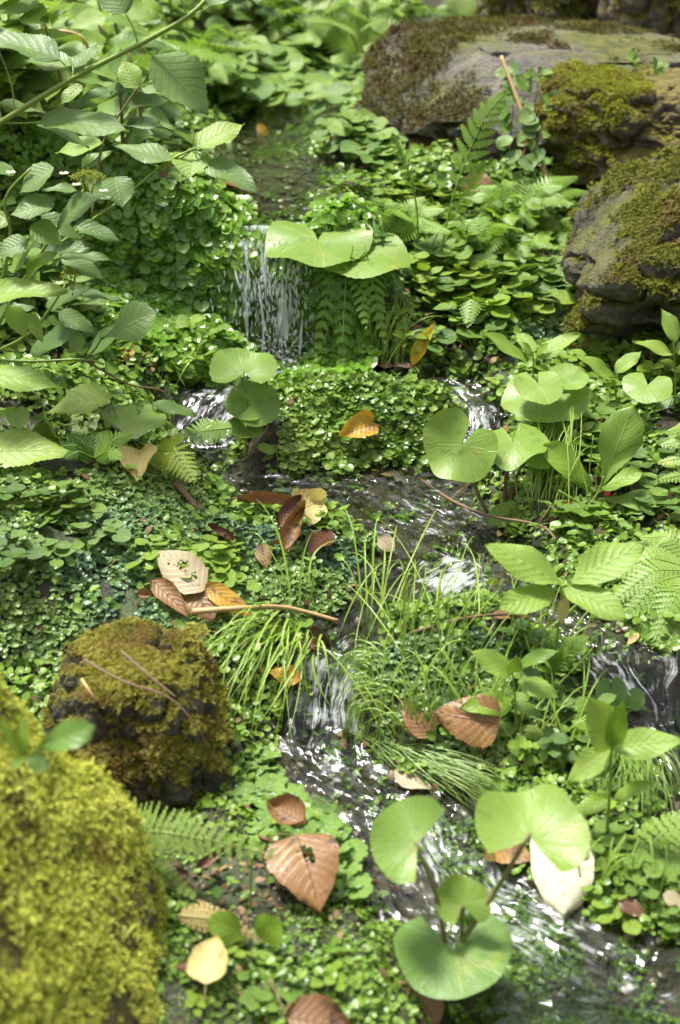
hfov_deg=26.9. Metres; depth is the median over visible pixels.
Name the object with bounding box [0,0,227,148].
hydrangea branch
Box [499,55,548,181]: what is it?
dry cane
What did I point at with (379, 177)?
creeping plant
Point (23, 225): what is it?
oval leaf plant
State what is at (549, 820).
marsh marigold
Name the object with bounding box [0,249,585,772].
liverwort
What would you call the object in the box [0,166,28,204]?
oval leaf plant
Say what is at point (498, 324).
creeping plant
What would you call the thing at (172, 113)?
leafy shrub
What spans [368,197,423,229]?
fern
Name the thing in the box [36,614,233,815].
boulder
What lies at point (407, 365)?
fallen leaf
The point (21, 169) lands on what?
oval leaf plant
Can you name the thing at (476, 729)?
fallen leaf
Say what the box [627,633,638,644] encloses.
fallen leaf
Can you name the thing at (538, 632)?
oval leaf plant
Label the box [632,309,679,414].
serrate leaved shoot
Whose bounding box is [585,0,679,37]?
boulder
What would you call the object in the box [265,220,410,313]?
butterbur
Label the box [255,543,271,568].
fallen leaf
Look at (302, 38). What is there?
round leaf plant
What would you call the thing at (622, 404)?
creeping plant
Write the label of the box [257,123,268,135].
fallen leaf
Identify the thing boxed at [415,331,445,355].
oval leaf plant
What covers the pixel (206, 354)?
oval leaf plant
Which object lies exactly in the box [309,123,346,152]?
round leaf plant
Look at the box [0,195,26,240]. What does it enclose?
oval leaf plant
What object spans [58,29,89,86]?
twig
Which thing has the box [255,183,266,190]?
fallen leaf
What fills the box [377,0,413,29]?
leafy shrub
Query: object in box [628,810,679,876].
fern
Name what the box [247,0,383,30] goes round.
fern
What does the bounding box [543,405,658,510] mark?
plantain
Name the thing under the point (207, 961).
fallen leaf
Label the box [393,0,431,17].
leafy shrub
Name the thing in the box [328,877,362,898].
saxifrage
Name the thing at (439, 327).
oval leaf plant
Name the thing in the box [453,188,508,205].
creeping plant
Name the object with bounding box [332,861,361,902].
saxifrage
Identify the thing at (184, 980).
creeping plant
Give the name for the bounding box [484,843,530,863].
fallen leaf
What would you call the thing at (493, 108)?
fern
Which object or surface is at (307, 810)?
saxifrage
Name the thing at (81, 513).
creeping plant
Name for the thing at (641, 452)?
creeping plant
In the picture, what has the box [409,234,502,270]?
creeping plant
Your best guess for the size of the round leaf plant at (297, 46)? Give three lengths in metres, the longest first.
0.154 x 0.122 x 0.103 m
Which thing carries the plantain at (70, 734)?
on the boulder at (82, 904)
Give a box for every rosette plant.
[410,259,464,277]
[413,220,453,234]
[420,221,474,237]
[424,253,460,270]
[443,252,496,275]
[448,313,506,329]
[465,255,516,273]
[468,269,539,290]
[481,205,543,222]
[481,294,532,307]
[490,172,535,186]
[496,231,550,261]
[517,235,565,257]
[517,256,561,271]
[558,204,576,212]
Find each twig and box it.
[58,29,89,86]
[80,678,95,700]
[83,658,218,768]
[120,650,176,697]
[172,480,199,510]
[258,177,260,217]
[258,835,417,894]
[409,613,543,634]
[419,478,556,539]
[520,108,538,170]
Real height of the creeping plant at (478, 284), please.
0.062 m
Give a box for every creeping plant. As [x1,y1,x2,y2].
[0,477,38,502]
[0,488,64,515]
[0,524,44,556]
[0,537,45,566]
[21,479,88,520]
[22,493,78,527]
[24,538,69,558]
[41,538,85,566]
[44,497,106,518]
[54,480,102,502]
[74,512,130,544]
[126,538,167,568]
[137,534,189,549]
[144,564,191,584]
[164,901,211,931]
[167,543,227,564]
[179,567,216,581]
[180,971,194,982]
[185,990,215,1015]
[189,532,234,553]
[195,551,235,572]
[195,559,258,589]
[207,538,244,560]
[225,944,245,965]
[233,968,265,989]
[239,980,278,1011]
[243,950,285,977]
[278,987,309,1015]
[310,960,362,990]
[323,935,352,963]
[331,173,383,194]
[369,175,394,190]
[369,186,401,197]
[372,197,417,214]
[382,185,416,202]
[397,179,450,193]
[400,184,435,197]
[402,270,459,294]
[407,241,462,265]
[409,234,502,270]
[411,193,434,207]
[411,291,465,302]
[414,326,472,352]
[417,205,446,219]
[420,182,446,197]
[423,202,466,219]
[429,301,506,329]
[430,265,480,286]
[433,188,462,202]
[433,271,510,304]
[436,325,497,351]
[441,260,532,293]
[443,259,517,293]
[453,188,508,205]
[464,203,494,216]
[488,283,578,317]
[489,256,559,287]
[493,267,576,296]
[494,281,556,301]
[498,252,554,275]
[527,497,601,528]
[541,429,586,447]
[546,498,615,519]
[556,404,609,431]
[566,427,645,457]
[573,397,615,422]
[574,431,599,458]
[580,887,641,934]
[581,447,658,490]
[582,852,625,891]
[586,828,632,861]
[590,820,645,852]
[612,831,654,858]
[612,833,638,856]
[613,398,644,413]
[616,865,670,898]
[623,848,679,885]
[634,493,679,514]
[635,437,679,467]
[638,476,679,520]
[638,815,679,866]
[642,855,679,899]
[644,903,679,932]
[652,452,679,488]
[660,881,679,913]
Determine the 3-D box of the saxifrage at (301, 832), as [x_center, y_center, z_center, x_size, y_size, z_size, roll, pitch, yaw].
[-0.070,0.392,1.735,0.060,0.026,0.089,15,28,30]
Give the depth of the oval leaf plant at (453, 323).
2.67 m
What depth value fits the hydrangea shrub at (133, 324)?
2.13 m
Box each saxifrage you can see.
[231,774,284,810]
[233,743,281,774]
[237,764,268,783]
[238,822,277,842]
[241,761,278,783]
[246,765,285,779]
[253,740,275,763]
[253,802,302,829]
[253,811,313,834]
[255,772,306,799]
[258,801,282,828]
[264,819,310,849]
[266,819,330,856]
[268,793,315,828]
[279,827,305,846]
[303,822,341,836]
[305,792,312,802]
[310,803,330,822]
[312,795,331,808]
[316,813,342,826]
[320,805,351,829]
[326,864,372,902]
[327,819,348,844]
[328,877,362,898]
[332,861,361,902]
[332,868,345,887]
[337,827,365,863]
[338,842,350,867]
[339,826,357,856]
[349,836,367,863]
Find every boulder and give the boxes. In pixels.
[0,672,171,1023]
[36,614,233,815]
[349,13,679,168]
[475,0,594,20]
[535,58,679,186]
[559,144,679,352]
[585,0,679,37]
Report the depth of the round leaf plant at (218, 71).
3.67 m
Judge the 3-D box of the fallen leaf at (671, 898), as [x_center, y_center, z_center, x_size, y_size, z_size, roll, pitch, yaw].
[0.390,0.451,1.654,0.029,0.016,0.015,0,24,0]
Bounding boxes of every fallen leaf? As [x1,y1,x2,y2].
[118,443,157,481]
[121,343,134,361]
[136,588,152,597]
[142,352,157,365]
[150,577,188,616]
[157,550,207,594]
[159,172,168,179]
[167,869,187,885]
[173,962,187,970]
[182,581,217,621]
[186,933,227,1001]
[196,849,224,868]
[205,581,250,616]
[208,524,233,540]
[215,177,243,189]
[222,490,291,504]
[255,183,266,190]
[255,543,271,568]
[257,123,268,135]
[260,833,340,913]
[266,793,305,825]
[267,979,349,1023]
[269,665,301,686]
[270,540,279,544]
[276,494,301,527]
[280,500,305,552]
[292,488,327,525]
[302,626,331,650]
[305,529,334,555]
[338,409,387,437]
[377,361,392,367]
[377,533,394,551]
[394,363,411,367]
[394,767,431,788]
[402,699,437,738]
[402,980,443,1023]
[410,324,434,373]
[432,694,512,747]
[461,171,492,200]
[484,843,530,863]
[492,610,526,619]
[530,836,594,918]
[619,896,644,916]
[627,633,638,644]
[663,890,679,908]
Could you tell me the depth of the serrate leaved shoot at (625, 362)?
2.46 m
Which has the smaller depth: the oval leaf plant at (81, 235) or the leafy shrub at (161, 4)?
the oval leaf plant at (81, 235)
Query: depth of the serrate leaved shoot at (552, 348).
2.50 m
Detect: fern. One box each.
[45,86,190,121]
[58,429,133,463]
[97,36,211,83]
[136,35,213,57]
[136,801,274,900]
[151,417,232,482]
[154,22,264,53]
[163,23,214,44]
[174,43,241,70]
[223,0,330,32]
[225,5,341,46]
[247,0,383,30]
[267,0,369,21]
[285,0,409,54]
[296,0,418,30]
[300,269,442,372]
[306,220,415,362]
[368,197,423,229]
[375,196,450,241]
[390,1,450,23]
[390,89,510,260]
[433,288,523,327]
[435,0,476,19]
[441,216,532,244]
[459,175,585,216]
[467,203,541,229]
[477,233,555,262]
[523,217,572,243]
[531,626,589,677]
[577,333,614,354]
[609,528,679,661]
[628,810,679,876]
[655,423,679,502]
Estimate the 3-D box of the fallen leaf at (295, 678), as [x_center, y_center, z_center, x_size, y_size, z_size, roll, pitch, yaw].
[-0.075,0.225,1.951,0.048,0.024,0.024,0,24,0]
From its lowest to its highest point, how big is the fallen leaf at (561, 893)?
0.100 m
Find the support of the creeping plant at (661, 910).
on the ground
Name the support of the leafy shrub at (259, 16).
on the ground
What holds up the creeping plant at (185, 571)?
on the liverwort
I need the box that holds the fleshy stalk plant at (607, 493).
[558,476,616,509]
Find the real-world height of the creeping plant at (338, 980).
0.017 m
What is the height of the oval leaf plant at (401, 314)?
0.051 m
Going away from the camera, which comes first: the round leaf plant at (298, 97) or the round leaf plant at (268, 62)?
the round leaf plant at (298, 97)
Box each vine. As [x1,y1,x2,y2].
[495,61,533,163]
[516,70,559,170]
[625,51,668,73]
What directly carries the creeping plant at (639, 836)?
on the ground
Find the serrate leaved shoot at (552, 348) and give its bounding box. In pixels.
[480,331,580,377]
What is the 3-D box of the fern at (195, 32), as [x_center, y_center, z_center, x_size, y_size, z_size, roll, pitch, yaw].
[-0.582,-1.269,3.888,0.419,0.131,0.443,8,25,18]
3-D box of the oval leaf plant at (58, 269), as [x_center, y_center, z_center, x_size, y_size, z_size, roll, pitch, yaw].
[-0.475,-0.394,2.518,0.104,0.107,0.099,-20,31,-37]
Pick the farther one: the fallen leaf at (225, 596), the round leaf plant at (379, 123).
the round leaf plant at (379, 123)
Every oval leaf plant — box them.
[0,135,25,183]
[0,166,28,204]
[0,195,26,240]
[0,235,40,280]
[0,254,33,302]
[2,216,37,235]
[4,217,28,232]
[24,235,65,272]
[39,177,75,200]
[39,256,88,288]
[43,260,105,301]
[46,272,97,311]
[46,296,97,337]
[51,155,84,196]
[54,201,91,240]
[60,225,96,263]
[162,322,186,340]
[167,314,187,327]
[174,314,204,335]
[186,355,209,371]
[190,339,207,349]
[191,349,214,364]
[206,324,232,338]
[207,328,218,340]
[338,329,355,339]
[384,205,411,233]
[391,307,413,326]
[392,330,419,354]
[402,260,430,294]
[409,251,432,270]
[412,266,443,298]
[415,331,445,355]
[418,287,443,309]
[431,325,445,342]
[441,259,468,278]
[446,312,465,328]
[451,217,486,250]
[484,374,504,393]
[492,198,515,215]
[498,618,529,651]
[501,228,523,246]
[501,687,533,720]
[506,735,538,765]
[507,420,531,439]
[510,648,545,678]
[515,415,531,424]
[517,628,549,650]
[523,66,552,82]
[524,196,563,229]
[535,726,577,762]
[537,364,555,376]
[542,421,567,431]
[544,676,567,698]
[553,349,585,372]
[554,644,586,679]
[555,694,578,720]
[567,422,592,443]
[571,720,589,743]
[575,693,616,717]
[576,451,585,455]
[580,735,592,749]
[592,458,616,482]
[619,461,645,490]
[637,360,663,382]
[644,471,669,488]
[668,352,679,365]
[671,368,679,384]
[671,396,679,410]
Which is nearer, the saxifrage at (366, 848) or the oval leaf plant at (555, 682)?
the saxifrage at (366, 848)
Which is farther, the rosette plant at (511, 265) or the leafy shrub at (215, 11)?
the leafy shrub at (215, 11)
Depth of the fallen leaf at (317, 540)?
2.14 m
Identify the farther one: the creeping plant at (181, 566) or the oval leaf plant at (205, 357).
the oval leaf plant at (205, 357)
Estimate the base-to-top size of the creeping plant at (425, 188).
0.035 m
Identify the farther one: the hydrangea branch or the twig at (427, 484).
the twig at (427, 484)
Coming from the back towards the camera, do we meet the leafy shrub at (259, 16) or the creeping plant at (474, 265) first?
the leafy shrub at (259, 16)
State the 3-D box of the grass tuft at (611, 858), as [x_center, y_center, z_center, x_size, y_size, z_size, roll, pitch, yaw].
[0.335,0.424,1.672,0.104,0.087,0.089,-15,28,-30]
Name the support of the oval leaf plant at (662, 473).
on the ground
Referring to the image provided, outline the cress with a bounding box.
[0,106,383,405]
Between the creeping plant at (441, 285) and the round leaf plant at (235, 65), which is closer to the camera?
the creeping plant at (441, 285)
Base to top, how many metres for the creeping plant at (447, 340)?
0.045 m
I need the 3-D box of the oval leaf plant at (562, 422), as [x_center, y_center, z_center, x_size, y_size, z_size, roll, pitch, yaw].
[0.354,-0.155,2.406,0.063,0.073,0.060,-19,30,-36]
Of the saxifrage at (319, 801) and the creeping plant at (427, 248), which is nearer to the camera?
the saxifrage at (319, 801)
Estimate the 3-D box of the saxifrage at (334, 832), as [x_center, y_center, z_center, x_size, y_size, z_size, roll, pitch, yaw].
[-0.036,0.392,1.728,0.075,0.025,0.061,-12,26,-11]
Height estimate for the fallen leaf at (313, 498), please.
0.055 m
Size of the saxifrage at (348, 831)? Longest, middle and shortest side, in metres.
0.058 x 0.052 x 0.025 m
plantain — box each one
[0,714,95,771]
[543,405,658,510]
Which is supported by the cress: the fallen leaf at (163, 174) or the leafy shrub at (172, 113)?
the fallen leaf at (163, 174)
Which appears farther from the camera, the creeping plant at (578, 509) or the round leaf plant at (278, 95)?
the round leaf plant at (278, 95)
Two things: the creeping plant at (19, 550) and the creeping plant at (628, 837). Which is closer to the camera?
the creeping plant at (628, 837)
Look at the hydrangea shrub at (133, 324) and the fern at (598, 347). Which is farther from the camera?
the fern at (598, 347)
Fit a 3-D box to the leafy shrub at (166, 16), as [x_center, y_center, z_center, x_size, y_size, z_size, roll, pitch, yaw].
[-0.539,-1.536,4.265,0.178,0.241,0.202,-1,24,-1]
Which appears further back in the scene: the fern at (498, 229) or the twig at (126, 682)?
the fern at (498, 229)
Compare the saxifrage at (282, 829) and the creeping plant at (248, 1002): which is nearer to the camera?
the creeping plant at (248, 1002)
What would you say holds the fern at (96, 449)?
on the ground
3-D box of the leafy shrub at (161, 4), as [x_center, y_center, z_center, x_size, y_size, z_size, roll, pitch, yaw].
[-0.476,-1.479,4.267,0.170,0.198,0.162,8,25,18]
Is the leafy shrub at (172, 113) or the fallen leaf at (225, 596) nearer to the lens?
the fallen leaf at (225, 596)
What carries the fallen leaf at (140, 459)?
on the liverwort
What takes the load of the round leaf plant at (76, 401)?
on the ground
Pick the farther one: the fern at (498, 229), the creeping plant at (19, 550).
the fern at (498, 229)
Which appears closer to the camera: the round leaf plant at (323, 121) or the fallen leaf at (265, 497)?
the fallen leaf at (265, 497)
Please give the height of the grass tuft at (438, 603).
0.188 m
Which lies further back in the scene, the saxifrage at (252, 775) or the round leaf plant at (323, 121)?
the round leaf plant at (323, 121)
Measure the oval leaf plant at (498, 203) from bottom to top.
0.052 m
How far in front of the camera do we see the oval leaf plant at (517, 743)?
1.82 m
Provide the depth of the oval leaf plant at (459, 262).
2.75 m
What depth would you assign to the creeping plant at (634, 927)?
1.66 m
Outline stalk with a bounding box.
[249,856,253,910]
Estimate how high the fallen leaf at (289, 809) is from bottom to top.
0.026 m
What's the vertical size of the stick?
0.054 m
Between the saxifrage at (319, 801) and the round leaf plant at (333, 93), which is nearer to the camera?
the saxifrage at (319, 801)
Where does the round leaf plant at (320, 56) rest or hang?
on the ground
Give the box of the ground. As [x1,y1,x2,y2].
[0,0,679,1023]
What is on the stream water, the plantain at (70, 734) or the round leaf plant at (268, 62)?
the round leaf plant at (268, 62)
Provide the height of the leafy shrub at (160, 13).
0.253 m
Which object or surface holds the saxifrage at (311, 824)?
on the ground
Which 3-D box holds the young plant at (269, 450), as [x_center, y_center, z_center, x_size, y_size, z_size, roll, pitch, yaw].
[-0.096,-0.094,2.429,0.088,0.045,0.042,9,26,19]
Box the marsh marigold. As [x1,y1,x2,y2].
[370,784,589,999]
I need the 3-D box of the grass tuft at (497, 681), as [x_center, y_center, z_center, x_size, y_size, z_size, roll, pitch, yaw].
[0.202,0.228,1.905,0.488,0.173,0.184,0,24,0]
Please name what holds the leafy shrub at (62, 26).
on the ground
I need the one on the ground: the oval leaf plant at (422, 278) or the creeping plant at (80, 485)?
the oval leaf plant at (422, 278)
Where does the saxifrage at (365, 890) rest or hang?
on the ground
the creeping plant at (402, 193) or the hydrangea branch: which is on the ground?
the creeping plant at (402, 193)
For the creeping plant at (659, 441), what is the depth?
2.33 m
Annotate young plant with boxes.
[207,910,282,945]
[257,443,310,465]
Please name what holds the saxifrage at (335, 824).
on the ground
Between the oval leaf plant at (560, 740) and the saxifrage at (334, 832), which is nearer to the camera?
the saxifrage at (334, 832)
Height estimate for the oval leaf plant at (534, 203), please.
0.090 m
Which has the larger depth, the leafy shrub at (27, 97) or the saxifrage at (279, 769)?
the leafy shrub at (27, 97)
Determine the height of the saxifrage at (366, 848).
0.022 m
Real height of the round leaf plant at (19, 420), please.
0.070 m
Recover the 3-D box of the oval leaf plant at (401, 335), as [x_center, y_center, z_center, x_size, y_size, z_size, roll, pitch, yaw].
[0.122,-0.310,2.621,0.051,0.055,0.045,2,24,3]
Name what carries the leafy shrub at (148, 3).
on the leaf cover
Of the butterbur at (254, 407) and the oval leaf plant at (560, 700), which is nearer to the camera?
the oval leaf plant at (560, 700)
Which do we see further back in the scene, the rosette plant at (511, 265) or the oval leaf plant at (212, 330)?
the rosette plant at (511, 265)
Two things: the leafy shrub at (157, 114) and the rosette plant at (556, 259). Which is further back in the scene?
the leafy shrub at (157, 114)
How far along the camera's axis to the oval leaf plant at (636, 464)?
2.25 m
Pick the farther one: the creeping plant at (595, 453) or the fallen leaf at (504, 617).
the creeping plant at (595, 453)
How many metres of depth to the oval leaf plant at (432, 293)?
2.69 m
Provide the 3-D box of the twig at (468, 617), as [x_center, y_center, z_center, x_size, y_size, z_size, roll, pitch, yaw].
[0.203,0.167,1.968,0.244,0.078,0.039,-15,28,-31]
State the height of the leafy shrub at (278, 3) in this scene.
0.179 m
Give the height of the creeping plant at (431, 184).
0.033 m
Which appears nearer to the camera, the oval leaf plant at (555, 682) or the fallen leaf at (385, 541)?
the oval leaf plant at (555, 682)
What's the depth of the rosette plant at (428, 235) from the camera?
2.90 m
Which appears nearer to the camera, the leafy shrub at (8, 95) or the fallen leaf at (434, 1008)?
the fallen leaf at (434, 1008)
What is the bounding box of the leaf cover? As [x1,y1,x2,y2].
[0,23,679,1023]
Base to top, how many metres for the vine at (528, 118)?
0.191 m
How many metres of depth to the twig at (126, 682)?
1.68 m
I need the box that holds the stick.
[192,604,337,622]
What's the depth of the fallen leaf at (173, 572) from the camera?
2.00 m
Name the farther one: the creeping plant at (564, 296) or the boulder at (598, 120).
the boulder at (598, 120)
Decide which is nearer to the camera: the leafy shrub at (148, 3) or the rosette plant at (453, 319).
the rosette plant at (453, 319)
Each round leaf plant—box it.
[0,406,29,432]
[47,382,196,447]
[197,52,242,87]
[203,41,246,72]
[204,68,246,99]
[208,53,274,106]
[212,35,269,61]
[228,25,256,52]
[231,22,278,41]
[236,74,273,108]
[239,44,303,73]
[242,85,289,117]
[257,47,310,93]
[260,71,309,112]
[271,33,313,50]
[274,41,312,57]
[276,72,332,113]
[281,82,327,123]
[289,39,308,57]
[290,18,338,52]
[303,58,342,71]
[304,92,338,108]
[306,41,340,58]
[309,53,331,70]
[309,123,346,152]
[315,113,351,125]
[316,59,363,96]
[322,78,365,107]
[328,64,352,80]
[329,78,349,95]
[330,112,374,140]
[331,52,364,63]
[338,108,377,130]
[340,130,400,164]
[349,74,364,93]
[351,116,387,134]
[360,127,398,155]
[360,146,406,166]
[363,42,375,51]
[366,136,407,159]
[596,677,644,714]
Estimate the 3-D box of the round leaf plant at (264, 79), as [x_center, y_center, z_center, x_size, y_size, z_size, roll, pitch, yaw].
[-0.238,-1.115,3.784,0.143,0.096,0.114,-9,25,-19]
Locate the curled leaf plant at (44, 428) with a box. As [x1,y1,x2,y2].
[32,412,59,458]
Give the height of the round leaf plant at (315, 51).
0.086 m
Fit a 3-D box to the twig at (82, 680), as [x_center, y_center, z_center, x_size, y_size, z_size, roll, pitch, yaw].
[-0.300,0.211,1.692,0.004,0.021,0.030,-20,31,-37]
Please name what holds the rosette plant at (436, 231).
on the ground
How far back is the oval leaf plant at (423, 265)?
2.73 m
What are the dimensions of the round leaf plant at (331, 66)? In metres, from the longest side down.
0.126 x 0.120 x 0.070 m
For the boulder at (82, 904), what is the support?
on the ground
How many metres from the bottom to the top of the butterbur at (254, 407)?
0.198 m
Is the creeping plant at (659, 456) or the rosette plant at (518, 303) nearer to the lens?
the creeping plant at (659, 456)
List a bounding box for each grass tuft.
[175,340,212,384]
[204,602,333,749]
[250,505,342,619]
[313,623,661,755]
[322,633,407,754]
[331,503,436,641]
[335,517,627,709]
[344,731,529,809]
[508,404,593,516]
[576,738,679,826]
[577,834,666,904]
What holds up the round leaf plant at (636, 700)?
on the stream water
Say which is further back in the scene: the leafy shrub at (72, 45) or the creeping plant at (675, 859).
the leafy shrub at (72, 45)
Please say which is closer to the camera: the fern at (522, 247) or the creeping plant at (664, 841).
the creeping plant at (664, 841)
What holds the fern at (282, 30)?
on the ground
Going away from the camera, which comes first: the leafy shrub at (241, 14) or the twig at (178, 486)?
the twig at (178, 486)
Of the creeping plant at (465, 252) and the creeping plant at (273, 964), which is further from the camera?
the creeping plant at (465, 252)
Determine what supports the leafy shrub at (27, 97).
on the ground
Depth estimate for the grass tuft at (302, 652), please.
1.95 m
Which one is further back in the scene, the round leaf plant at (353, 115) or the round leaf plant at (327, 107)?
the round leaf plant at (327, 107)
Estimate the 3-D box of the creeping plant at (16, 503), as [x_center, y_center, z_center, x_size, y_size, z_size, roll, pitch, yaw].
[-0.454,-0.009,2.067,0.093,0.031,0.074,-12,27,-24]
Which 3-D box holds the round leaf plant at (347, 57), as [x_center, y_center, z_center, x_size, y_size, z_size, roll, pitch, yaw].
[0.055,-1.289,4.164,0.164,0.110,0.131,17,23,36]
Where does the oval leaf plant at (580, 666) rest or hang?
on the ground
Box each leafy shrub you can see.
[0,0,56,95]
[0,0,79,95]
[0,0,103,108]
[0,1,83,110]
[0,20,42,110]
[0,27,48,136]
[0,48,37,147]
[0,80,22,95]
[6,4,116,111]
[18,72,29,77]
[46,0,64,28]
[47,0,110,37]
[63,0,142,67]
[65,14,161,133]
[68,0,160,87]
[74,49,173,157]
[85,38,194,144]
[86,0,161,60]
[102,22,153,51]
[110,67,179,139]
[119,19,170,53]
[130,40,185,118]
[146,7,178,50]
[151,0,202,43]
[155,0,196,20]
[157,0,193,28]
[157,1,212,31]
[161,0,234,41]
[164,13,179,20]
[190,0,228,30]
[222,2,235,22]
[225,0,282,34]
[232,3,267,21]
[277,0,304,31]
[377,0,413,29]
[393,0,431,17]
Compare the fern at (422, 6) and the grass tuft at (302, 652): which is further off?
the fern at (422, 6)
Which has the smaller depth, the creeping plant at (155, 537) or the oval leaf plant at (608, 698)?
the oval leaf plant at (608, 698)
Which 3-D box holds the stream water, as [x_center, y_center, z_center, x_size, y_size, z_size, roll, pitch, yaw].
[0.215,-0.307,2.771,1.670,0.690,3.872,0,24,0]
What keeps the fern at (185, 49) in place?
on the ground
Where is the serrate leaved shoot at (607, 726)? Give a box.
[567,697,679,834]
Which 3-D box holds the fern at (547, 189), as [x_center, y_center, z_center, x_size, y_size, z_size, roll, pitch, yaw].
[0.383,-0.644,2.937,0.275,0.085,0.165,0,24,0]
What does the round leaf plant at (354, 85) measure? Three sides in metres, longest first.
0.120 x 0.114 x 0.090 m
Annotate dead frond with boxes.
[178,902,262,941]
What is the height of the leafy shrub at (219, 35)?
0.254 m
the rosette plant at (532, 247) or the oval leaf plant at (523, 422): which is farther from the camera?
the rosette plant at (532, 247)
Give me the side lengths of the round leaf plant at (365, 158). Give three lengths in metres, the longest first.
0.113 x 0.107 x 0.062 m
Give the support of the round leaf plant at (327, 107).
on the ground
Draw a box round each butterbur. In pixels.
[209,348,280,458]
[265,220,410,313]
[423,407,551,543]
[501,363,589,430]
[621,372,672,420]
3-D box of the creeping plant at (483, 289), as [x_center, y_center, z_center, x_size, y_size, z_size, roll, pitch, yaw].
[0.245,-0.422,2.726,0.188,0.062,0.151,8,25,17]
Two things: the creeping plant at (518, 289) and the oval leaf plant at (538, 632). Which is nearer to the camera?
the oval leaf plant at (538, 632)
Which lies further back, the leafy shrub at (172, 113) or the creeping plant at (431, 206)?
the leafy shrub at (172, 113)
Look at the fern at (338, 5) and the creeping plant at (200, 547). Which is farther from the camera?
the fern at (338, 5)
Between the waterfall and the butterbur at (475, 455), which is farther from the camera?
the waterfall
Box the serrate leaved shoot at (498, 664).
[459,648,559,739]
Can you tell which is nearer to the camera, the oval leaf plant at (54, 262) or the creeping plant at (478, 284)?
the oval leaf plant at (54, 262)
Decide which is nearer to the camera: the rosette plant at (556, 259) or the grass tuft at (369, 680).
the grass tuft at (369, 680)
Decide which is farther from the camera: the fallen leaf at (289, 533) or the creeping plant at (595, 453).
the creeping plant at (595, 453)
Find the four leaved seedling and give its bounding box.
[485,542,644,676]
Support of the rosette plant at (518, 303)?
on the ground
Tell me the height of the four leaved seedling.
0.200 m
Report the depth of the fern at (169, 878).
1.60 m
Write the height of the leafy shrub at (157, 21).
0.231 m
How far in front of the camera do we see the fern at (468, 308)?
2.66 m
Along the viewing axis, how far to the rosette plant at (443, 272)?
2.75 m
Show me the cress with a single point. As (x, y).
(150, 220)
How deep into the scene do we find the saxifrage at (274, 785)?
1.81 m
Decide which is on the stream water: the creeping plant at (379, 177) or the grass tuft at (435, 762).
the grass tuft at (435, 762)
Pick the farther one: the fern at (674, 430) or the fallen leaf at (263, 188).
the fallen leaf at (263, 188)
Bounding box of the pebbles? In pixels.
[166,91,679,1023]
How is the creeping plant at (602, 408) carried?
on the ground
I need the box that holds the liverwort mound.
[212,366,475,484]
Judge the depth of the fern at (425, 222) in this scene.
2.80 m
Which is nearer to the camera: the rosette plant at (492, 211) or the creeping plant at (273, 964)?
the creeping plant at (273, 964)
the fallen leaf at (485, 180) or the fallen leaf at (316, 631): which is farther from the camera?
the fallen leaf at (485, 180)
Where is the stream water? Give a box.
[177,64,676,1022]
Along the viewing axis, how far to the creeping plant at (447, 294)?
2.71 m
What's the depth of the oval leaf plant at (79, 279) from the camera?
2.48 m
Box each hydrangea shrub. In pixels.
[0,161,172,467]
[55,60,256,241]
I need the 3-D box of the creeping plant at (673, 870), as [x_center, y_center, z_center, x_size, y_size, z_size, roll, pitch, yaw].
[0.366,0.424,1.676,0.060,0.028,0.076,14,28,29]
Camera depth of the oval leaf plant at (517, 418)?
2.45 m
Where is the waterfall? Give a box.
[235,226,302,358]
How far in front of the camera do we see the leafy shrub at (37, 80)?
2.57 m
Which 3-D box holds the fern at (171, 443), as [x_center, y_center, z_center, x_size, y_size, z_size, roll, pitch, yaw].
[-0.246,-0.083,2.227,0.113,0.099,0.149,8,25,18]
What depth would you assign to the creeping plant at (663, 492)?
2.23 m
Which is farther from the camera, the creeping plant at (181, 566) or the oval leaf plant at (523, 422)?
the oval leaf plant at (523, 422)
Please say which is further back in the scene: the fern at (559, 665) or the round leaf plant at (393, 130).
the round leaf plant at (393, 130)
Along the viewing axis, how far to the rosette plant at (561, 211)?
2.98 m
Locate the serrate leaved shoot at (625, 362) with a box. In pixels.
[573,351,641,407]
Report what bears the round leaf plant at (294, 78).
on the ground
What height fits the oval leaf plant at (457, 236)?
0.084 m
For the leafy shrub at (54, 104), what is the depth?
3.21 m

